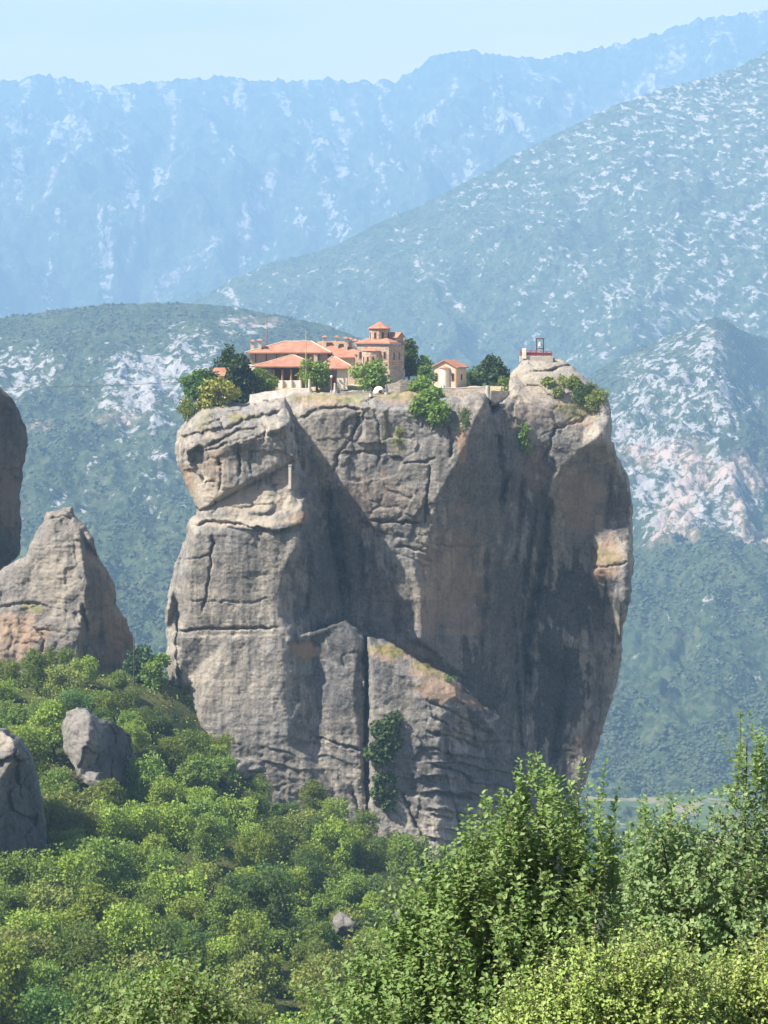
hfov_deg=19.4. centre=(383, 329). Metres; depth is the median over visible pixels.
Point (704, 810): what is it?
valley ground
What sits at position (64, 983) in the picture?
broadleaf tree
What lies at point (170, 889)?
broadleaf tree
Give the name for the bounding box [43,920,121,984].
broadleaf tree
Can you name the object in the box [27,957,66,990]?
broadleaf tree
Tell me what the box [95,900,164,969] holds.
broadleaf tree
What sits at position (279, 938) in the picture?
broadleaf tree
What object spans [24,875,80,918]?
broadleaf tree
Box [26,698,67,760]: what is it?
broadleaf tree
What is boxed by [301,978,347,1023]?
broadleaf tree
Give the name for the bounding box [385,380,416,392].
rubble wall
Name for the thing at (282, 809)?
broadleaf tree
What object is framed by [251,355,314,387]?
porch building
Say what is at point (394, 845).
broadleaf tree
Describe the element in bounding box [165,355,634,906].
rock pillar
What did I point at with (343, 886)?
broadleaf tree
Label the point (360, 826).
broadleaf tree
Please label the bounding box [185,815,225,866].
broadleaf tree
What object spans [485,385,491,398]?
stone pillar
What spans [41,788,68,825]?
broadleaf tree
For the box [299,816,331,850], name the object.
broadleaf tree
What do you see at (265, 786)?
broadleaf tree
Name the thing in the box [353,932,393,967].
broadleaf tree
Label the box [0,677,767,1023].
hillside ground
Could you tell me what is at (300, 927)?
broadleaf tree
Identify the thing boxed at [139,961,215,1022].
broadleaf tree
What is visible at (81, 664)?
broadleaf tree
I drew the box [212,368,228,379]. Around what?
shed
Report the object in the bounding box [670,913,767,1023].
yellow green bush
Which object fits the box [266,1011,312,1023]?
broadleaf tree
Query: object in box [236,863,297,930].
broadleaf tree
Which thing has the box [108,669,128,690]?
broadleaf tree
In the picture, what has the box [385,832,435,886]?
broadleaf tree
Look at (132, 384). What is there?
cable
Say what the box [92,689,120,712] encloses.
broadleaf tree
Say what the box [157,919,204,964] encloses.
broadleaf tree
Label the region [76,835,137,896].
broadleaf tree
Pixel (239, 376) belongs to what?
pine tree
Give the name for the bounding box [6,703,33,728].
broadleaf tree
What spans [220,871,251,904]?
broadleaf tree
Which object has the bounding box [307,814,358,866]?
broadleaf tree
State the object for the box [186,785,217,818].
broadleaf tree
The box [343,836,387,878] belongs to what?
broadleaf tree
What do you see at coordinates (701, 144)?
mountain slope
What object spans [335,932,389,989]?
broadleaf tree
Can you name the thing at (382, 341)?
church
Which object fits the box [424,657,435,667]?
ledge bush
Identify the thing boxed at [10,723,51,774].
broadleaf tree
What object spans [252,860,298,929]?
broadleaf tree
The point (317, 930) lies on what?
broadleaf tree
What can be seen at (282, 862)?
undergrowth
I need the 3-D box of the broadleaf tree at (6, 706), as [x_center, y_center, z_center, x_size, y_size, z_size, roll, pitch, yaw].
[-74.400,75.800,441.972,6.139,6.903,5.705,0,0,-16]
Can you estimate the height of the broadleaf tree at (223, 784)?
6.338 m
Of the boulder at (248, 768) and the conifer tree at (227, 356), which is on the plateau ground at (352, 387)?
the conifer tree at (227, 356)
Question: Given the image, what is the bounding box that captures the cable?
[69,380,201,386]
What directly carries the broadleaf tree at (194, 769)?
on the hillside ground at (178, 701)
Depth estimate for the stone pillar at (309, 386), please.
507.74 m
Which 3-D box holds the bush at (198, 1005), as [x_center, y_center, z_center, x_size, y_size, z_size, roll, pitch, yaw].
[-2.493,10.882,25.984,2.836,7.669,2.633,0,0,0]
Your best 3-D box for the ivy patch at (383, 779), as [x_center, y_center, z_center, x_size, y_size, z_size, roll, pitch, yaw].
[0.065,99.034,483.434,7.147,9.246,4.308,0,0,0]
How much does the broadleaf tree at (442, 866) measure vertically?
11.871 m
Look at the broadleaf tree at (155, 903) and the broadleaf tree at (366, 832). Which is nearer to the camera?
the broadleaf tree at (155, 903)
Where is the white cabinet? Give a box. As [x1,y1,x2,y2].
[522,348,525,358]
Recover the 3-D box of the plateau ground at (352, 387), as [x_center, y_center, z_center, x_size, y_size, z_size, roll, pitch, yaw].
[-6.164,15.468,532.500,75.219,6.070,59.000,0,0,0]
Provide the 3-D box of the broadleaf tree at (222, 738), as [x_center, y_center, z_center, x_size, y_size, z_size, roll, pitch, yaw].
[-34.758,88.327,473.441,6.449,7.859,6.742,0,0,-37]
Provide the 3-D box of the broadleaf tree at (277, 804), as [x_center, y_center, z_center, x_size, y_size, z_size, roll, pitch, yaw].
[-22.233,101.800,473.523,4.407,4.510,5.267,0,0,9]
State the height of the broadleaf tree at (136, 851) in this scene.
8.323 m
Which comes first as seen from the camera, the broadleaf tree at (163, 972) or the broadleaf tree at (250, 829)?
the broadleaf tree at (163, 972)
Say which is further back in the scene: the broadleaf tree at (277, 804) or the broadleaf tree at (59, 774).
the broadleaf tree at (277, 804)
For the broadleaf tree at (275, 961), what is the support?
on the hillside ground at (178, 701)
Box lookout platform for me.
[519,350,552,361]
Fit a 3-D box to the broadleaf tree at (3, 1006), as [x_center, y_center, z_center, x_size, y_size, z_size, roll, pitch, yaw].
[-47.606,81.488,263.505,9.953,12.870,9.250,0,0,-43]
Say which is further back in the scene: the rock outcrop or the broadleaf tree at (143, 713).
the rock outcrop
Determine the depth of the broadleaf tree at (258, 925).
317.68 m
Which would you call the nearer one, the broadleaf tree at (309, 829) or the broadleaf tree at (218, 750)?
the broadleaf tree at (309, 829)
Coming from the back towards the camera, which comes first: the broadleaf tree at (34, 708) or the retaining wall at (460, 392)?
the retaining wall at (460, 392)
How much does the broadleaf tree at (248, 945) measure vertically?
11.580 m
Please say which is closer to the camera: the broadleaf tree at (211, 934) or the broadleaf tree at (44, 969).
the broadleaf tree at (44, 969)
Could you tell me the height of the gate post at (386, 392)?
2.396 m
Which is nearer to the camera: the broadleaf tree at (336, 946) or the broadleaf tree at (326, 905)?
the broadleaf tree at (336, 946)
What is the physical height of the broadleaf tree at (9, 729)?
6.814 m
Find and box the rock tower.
[0,388,27,569]
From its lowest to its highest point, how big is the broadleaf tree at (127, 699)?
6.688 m
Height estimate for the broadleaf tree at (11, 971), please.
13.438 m
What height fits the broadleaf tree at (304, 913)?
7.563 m
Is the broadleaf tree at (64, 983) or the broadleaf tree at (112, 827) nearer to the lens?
the broadleaf tree at (64, 983)
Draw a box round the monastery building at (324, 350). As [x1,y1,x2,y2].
[245,335,359,384]
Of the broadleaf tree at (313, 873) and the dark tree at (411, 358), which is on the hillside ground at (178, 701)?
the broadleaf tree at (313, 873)
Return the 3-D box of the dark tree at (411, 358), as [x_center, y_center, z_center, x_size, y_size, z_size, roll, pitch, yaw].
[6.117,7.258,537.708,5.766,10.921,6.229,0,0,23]
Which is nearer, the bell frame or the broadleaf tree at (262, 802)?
the broadleaf tree at (262, 802)
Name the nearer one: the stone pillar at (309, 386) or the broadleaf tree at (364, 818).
the broadleaf tree at (364, 818)
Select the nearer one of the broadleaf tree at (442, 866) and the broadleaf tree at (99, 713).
the broadleaf tree at (442, 866)
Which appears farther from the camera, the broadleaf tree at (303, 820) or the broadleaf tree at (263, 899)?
the broadleaf tree at (303, 820)
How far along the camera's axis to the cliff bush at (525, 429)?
505.02 m
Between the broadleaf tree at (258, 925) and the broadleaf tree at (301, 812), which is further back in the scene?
the broadleaf tree at (301, 812)
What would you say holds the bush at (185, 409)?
on the rock pillar at (341, 589)
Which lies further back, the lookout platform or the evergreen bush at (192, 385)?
the lookout platform
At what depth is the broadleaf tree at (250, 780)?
467.04 m
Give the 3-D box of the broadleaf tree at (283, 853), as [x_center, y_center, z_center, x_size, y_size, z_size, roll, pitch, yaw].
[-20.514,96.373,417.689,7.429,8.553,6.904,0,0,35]
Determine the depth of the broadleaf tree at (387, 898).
359.99 m
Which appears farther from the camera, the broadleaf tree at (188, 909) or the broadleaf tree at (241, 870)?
the broadleaf tree at (241, 870)
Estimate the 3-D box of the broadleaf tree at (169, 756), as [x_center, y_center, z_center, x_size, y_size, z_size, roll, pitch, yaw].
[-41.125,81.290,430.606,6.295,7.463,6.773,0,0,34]
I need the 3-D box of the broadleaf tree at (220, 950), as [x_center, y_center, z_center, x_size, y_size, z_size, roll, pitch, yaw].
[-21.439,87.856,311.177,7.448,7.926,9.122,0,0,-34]
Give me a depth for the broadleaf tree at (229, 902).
328.88 m
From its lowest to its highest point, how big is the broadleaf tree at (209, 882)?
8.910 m
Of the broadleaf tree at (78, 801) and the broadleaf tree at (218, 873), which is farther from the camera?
the broadleaf tree at (78, 801)
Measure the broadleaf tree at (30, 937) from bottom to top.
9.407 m
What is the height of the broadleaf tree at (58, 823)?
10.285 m
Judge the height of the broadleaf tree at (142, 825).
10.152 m
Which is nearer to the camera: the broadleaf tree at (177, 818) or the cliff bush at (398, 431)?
the broadleaf tree at (177, 818)
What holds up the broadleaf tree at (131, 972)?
on the hillside ground at (178, 701)
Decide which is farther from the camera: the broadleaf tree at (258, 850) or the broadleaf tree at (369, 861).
the broadleaf tree at (369, 861)
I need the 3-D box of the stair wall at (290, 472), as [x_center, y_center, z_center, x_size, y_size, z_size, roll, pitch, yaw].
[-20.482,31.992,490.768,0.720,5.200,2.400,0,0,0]
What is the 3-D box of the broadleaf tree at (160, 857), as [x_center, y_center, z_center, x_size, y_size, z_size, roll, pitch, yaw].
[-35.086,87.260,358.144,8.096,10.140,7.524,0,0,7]
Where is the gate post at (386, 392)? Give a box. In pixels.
[384,385,388,394]
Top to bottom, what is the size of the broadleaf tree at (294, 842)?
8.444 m
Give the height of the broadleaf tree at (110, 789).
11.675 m
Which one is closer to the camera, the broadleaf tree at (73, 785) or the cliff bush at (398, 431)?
the broadleaf tree at (73, 785)
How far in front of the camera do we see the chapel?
520.00 m
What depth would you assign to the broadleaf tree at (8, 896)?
325.66 m
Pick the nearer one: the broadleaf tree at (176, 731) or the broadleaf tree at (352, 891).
the broadleaf tree at (352, 891)
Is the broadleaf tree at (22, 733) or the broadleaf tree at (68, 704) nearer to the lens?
the broadleaf tree at (22, 733)
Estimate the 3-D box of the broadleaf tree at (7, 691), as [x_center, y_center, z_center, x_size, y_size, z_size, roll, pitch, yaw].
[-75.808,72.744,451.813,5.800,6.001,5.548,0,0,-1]
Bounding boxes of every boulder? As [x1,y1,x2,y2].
[0,728,47,884]
[61,707,134,791]
[233,758,266,779]
[332,911,355,938]
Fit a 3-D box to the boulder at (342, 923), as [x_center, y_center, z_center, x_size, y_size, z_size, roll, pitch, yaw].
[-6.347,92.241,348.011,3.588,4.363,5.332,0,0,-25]
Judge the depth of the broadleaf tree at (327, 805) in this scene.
466.48 m
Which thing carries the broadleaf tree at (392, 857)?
on the hillside ground at (178, 701)
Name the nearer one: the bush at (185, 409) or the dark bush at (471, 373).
the bush at (185, 409)
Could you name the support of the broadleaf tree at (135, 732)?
on the hillside ground at (178, 701)
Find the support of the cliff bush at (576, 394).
on the rock pillar at (341, 589)
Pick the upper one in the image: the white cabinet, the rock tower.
the white cabinet
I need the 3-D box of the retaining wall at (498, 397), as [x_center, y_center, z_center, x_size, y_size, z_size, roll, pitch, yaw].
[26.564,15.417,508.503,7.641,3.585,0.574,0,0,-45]
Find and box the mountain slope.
[189,51,767,383]
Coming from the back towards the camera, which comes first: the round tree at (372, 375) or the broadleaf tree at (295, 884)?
the round tree at (372, 375)
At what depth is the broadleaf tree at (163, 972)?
288.28 m
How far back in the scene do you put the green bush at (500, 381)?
514.01 m
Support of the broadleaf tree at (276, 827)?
on the hillside ground at (178, 701)
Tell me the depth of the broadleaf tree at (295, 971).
305.89 m
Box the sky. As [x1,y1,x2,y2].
[0,0,767,88]
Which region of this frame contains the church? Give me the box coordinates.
[354,322,406,382]
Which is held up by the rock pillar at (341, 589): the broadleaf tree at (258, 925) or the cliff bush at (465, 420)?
the cliff bush at (465, 420)
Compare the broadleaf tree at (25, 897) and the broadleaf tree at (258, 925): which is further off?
the broadleaf tree at (25, 897)
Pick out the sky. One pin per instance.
(107, 43)
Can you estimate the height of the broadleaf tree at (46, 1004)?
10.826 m
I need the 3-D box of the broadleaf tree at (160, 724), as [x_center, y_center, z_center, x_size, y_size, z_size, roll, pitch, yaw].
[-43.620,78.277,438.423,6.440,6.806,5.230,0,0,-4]
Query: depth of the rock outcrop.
505.04 m
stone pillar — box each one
[307,379,311,392]
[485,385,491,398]
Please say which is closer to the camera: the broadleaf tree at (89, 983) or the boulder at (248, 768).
the broadleaf tree at (89, 983)
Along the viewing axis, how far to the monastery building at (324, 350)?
534.60 m
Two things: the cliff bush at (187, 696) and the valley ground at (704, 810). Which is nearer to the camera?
the cliff bush at (187, 696)
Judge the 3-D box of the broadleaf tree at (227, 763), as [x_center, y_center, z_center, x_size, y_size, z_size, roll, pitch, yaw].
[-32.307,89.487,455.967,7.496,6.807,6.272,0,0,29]
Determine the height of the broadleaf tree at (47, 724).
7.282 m
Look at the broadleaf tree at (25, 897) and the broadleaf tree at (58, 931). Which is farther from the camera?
the broadleaf tree at (25, 897)
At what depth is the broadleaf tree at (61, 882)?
336.95 m
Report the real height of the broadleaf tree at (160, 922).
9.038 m
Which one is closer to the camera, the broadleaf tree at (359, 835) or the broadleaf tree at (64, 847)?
the broadleaf tree at (64, 847)
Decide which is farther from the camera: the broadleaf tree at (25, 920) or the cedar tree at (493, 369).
the cedar tree at (493, 369)
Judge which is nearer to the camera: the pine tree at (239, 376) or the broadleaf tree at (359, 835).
the broadleaf tree at (359, 835)
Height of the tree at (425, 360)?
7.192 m
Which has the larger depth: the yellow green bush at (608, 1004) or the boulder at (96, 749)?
the boulder at (96, 749)
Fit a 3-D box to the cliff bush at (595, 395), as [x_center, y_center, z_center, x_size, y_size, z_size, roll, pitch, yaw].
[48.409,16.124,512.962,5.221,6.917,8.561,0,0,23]
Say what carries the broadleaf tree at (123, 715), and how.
on the hillside ground at (178, 701)
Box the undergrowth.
[0,668,420,1023]
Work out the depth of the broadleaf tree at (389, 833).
473.73 m
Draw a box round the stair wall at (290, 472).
[288,464,291,488]
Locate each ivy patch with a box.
[363,710,404,769]
[369,770,398,811]
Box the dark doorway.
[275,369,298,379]
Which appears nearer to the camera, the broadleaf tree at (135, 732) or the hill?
the broadleaf tree at (135, 732)
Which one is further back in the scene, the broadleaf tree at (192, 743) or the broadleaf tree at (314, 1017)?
the broadleaf tree at (192, 743)
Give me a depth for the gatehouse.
515.09 m
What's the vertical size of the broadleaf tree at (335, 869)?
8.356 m
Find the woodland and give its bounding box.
[0,179,767,799]
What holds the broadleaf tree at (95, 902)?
on the hillside ground at (178, 701)
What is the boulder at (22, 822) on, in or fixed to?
on the hillside ground at (178, 701)
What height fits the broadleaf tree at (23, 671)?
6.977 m
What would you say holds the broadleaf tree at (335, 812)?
on the hillside ground at (178, 701)
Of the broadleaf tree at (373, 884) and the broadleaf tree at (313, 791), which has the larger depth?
the broadleaf tree at (313, 791)
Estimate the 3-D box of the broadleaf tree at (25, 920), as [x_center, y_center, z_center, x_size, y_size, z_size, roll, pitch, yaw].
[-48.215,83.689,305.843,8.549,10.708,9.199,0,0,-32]
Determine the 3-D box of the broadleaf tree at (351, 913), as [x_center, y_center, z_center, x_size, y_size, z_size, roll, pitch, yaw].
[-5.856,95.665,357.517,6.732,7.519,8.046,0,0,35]
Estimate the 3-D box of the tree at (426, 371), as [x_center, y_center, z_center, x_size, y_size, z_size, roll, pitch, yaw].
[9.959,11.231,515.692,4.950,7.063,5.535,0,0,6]
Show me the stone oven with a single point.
(378, 390)
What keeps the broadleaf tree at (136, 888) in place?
on the hillside ground at (178, 701)
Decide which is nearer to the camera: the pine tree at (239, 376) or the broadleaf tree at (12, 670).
the broadleaf tree at (12, 670)
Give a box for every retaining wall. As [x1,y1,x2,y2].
[442,386,489,398]
[491,391,509,404]
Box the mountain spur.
[586,317,767,794]
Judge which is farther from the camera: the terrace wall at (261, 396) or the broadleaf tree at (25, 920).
the terrace wall at (261, 396)
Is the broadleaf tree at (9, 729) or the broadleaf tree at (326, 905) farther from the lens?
the broadleaf tree at (9, 729)
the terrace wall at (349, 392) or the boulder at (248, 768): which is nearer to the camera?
the boulder at (248, 768)
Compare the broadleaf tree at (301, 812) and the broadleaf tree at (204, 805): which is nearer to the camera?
the broadleaf tree at (204, 805)
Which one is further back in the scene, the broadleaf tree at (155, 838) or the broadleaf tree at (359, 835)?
the broadleaf tree at (359, 835)
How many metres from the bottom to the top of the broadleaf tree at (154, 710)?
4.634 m
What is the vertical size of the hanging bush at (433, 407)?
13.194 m
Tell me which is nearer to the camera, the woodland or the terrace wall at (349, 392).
the terrace wall at (349, 392)
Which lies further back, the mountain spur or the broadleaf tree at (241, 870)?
the mountain spur
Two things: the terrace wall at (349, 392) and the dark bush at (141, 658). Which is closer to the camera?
the dark bush at (141, 658)
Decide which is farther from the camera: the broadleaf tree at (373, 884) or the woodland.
the woodland
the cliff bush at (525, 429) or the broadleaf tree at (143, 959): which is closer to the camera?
the broadleaf tree at (143, 959)
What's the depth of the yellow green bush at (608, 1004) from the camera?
23.78 m
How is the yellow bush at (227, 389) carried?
on the rock pillar at (341, 589)
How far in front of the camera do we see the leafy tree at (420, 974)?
30.51 m
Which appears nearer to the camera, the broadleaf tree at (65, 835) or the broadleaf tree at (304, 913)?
the broadleaf tree at (304, 913)
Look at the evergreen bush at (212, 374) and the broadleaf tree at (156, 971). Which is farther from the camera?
the evergreen bush at (212, 374)
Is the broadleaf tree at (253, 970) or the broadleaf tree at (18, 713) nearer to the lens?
the broadleaf tree at (253, 970)
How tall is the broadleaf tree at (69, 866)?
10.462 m
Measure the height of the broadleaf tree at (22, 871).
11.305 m
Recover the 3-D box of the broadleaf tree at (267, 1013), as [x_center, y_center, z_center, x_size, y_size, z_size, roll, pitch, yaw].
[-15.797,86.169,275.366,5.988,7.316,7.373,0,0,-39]
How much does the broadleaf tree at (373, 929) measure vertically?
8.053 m
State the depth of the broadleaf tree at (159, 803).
395.69 m
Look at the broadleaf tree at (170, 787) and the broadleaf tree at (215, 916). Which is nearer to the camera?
the broadleaf tree at (215, 916)
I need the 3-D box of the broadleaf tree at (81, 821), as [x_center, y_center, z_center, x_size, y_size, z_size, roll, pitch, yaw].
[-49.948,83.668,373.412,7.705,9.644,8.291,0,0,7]
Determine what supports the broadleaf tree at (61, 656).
on the hillside ground at (178, 701)
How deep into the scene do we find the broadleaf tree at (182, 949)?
297.25 m
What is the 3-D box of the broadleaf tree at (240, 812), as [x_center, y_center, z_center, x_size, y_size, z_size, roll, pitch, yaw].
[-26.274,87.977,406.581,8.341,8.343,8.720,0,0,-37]
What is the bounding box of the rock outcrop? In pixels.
[0,506,133,679]
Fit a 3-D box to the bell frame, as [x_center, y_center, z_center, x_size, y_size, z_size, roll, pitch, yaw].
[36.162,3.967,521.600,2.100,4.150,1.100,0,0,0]
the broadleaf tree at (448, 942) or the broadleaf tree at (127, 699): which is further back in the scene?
the broadleaf tree at (127, 699)
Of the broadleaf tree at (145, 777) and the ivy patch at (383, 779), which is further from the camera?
the ivy patch at (383, 779)
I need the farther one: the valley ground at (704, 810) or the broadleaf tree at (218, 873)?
the valley ground at (704, 810)
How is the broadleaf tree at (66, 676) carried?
on the hillside ground at (178, 701)
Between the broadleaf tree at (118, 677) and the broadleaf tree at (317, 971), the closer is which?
the broadleaf tree at (317, 971)
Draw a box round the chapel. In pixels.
[432,359,468,387]
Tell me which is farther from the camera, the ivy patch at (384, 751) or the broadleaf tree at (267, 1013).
the ivy patch at (384, 751)
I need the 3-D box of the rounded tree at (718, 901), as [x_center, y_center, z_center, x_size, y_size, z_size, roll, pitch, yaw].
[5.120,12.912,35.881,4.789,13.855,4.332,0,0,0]
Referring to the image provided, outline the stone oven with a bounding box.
[373,386,384,393]
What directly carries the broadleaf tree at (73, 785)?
on the hillside ground at (178, 701)
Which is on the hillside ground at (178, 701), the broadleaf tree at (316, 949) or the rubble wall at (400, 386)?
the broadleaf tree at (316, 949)
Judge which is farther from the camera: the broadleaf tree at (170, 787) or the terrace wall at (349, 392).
the terrace wall at (349, 392)
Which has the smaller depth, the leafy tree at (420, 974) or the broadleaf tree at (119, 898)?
the leafy tree at (420, 974)
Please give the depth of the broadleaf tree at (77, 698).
446.00 m
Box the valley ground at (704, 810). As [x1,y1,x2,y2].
[580,792,767,878]
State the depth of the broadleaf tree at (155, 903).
336.63 m
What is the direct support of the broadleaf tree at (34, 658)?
on the hillside ground at (178, 701)
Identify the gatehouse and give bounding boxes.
[320,356,355,389]
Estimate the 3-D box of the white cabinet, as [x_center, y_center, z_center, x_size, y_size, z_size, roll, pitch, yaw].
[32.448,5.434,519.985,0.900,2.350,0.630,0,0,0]
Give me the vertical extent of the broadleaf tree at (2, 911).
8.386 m
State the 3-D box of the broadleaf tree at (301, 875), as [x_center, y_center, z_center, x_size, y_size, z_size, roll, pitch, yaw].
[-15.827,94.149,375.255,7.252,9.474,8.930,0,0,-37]
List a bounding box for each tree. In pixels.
[0,658,22,682]
[0,678,20,701]
[0,699,15,723]
[0,710,8,728]
[0,847,59,909]
[0,881,33,925]
[0,902,11,935]
[0,907,62,961]
[0,924,65,983]
[0,936,39,1023]
[0,974,16,1023]
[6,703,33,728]
[8,723,36,747]
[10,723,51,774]
[12,885,51,917]
[13,983,83,1023]
[18,654,42,679]
[20,648,51,693]
[22,972,85,1023]
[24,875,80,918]
[26,697,56,717]
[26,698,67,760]
[26,715,57,743]
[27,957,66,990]
[34,907,77,951]
[35,834,92,875]
[35,848,90,896]
[39,766,71,797]
[41,663,88,701]
[41,777,83,810]
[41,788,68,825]
[42,792,71,847]
[43,646,78,676]
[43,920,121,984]
[46,878,66,906]
[46,921,107,974]
[47,827,85,859]
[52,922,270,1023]
[53,785,106,821]
[56,688,97,711]
[61,697,79,718]
[64,804,105,847]
[67,957,141,1023]
[68,882,126,954]
[69,655,101,687]
[71,855,117,897]
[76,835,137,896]
[77,890,132,933]
[81,799,133,847]
[87,778,127,810]
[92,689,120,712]
[92,708,112,721]
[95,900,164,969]
[100,967,143,1020]
[106,840,153,880]
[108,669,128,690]
[111,950,163,994]
[112,687,143,712]
[116,799,161,845]
[117,710,142,729]
[120,750,169,807]
[121,717,151,752]
[122,876,157,903]
[124,893,169,926]
[127,705,150,729]
[134,913,189,961]
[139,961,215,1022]
[140,844,186,899]
[141,831,171,862]
[143,705,162,716]
[144,714,175,744]
[144,773,188,807]
[145,800,172,834]
[145,959,204,990]
[147,864,209,921]
[154,735,184,771]
[157,728,180,739]
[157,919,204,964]
[158,800,196,846]
[168,934,215,982]
[170,892,210,931]
[173,862,226,904]
[174,753,220,802]
[175,728,214,772]
[184,861,222,892]
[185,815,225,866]
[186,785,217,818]
[188,796,229,827]
[197,809,237,847]
[199,930,217,971]
[199,934,239,982]
[203,885,249,941]
[205,732,234,753]
[205,743,230,764]
[207,900,226,934]
[208,767,230,792]
[209,344,251,370]
[209,755,239,782]
[216,793,259,834]
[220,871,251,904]
[221,950,285,1019]
[222,931,273,1005]
[224,352,257,403]
[225,908,273,954]
[231,864,259,885]
[232,831,276,869]
[236,821,265,847]
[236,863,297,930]
[237,1002,278,1023]
[241,772,269,795]
[241,788,272,819]
[242,895,281,926]
[248,777,275,803]
[249,952,285,996]
[250,814,296,851]
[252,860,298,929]
[264,928,290,954]
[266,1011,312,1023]
[267,802,281,815]
[270,830,291,859]
[272,801,301,824]
[273,818,300,855]
[278,904,315,933]
[280,864,311,908]
[283,809,323,847]
[286,919,334,952]
[287,848,331,897]
[287,936,335,984]
[287,955,350,1004]
[289,842,332,894]
[290,750,689,1023]
[292,949,349,1017]
[294,921,331,961]
[295,357,332,391]
[298,779,330,815]
[299,807,315,817]
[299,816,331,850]
[300,1009,341,1023]
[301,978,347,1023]
[306,893,350,922]
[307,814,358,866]
[313,862,349,893]
[317,796,352,825]
[321,808,348,827]
[321,867,368,912]
[324,880,366,910]
[324,921,345,952]
[326,906,369,943]
[329,828,366,862]
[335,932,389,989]
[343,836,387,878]
[345,358,391,390]
[347,824,365,840]
[349,823,373,839]
[350,925,387,955]
[352,807,380,835]
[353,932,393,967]
[357,906,398,933]
[359,891,386,913]
[361,875,405,911]
[367,837,386,864]
[377,873,435,916]
[382,830,404,854]
[384,837,421,880]
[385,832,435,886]
[386,851,413,869]
[404,338,420,379]
[413,355,433,376]
[417,364,437,383]
[419,850,456,896]
[433,928,463,955]
[466,353,510,386]
[596,708,767,1014]
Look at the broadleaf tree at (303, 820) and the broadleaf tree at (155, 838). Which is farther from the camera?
the broadleaf tree at (303, 820)
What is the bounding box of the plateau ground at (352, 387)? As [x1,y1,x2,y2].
[196,383,506,404]
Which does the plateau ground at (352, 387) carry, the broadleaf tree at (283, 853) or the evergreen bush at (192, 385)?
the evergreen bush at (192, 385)
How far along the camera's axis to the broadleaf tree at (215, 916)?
341.37 m
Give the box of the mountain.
[0,10,767,317]
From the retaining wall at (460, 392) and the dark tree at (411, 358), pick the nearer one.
the retaining wall at (460, 392)
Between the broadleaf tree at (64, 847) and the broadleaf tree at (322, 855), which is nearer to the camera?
the broadleaf tree at (64, 847)
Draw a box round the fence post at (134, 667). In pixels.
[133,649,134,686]
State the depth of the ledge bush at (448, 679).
491.60 m
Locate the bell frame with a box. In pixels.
[535,338,544,355]
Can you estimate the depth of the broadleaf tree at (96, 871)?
336.52 m
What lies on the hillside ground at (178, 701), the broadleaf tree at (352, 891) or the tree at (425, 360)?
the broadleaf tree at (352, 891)
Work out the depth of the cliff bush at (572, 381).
511.91 m
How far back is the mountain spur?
3275.00 m
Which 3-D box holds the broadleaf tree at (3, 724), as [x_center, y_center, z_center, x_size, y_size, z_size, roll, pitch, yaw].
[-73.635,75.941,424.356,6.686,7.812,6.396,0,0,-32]
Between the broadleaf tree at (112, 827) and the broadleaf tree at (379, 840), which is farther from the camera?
the broadleaf tree at (379, 840)
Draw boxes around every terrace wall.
[249,388,311,404]
[340,391,372,394]
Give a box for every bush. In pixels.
[122,644,154,682]
[139,652,171,689]
[176,367,216,402]
[176,395,203,421]
[180,682,192,703]
[197,376,241,408]
[204,370,221,383]
[244,368,279,393]
[393,427,403,442]
[405,375,451,431]
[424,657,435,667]
[444,669,460,682]
[456,408,470,431]
[466,365,485,384]
[471,909,740,1023]
[498,375,509,390]
[516,422,531,453]
[540,373,582,397]
[571,381,596,407]
[584,386,609,414]
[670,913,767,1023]
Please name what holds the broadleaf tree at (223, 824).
on the hillside ground at (178, 701)
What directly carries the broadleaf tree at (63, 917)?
on the hillside ground at (178, 701)
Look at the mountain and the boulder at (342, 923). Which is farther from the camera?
the mountain
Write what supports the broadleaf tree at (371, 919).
on the hillside ground at (178, 701)
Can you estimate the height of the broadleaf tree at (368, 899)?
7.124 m
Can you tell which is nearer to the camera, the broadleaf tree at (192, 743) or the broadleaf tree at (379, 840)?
the broadleaf tree at (192, 743)
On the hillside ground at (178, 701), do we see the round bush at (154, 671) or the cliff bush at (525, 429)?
the round bush at (154, 671)
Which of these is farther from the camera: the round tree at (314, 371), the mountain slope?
the mountain slope

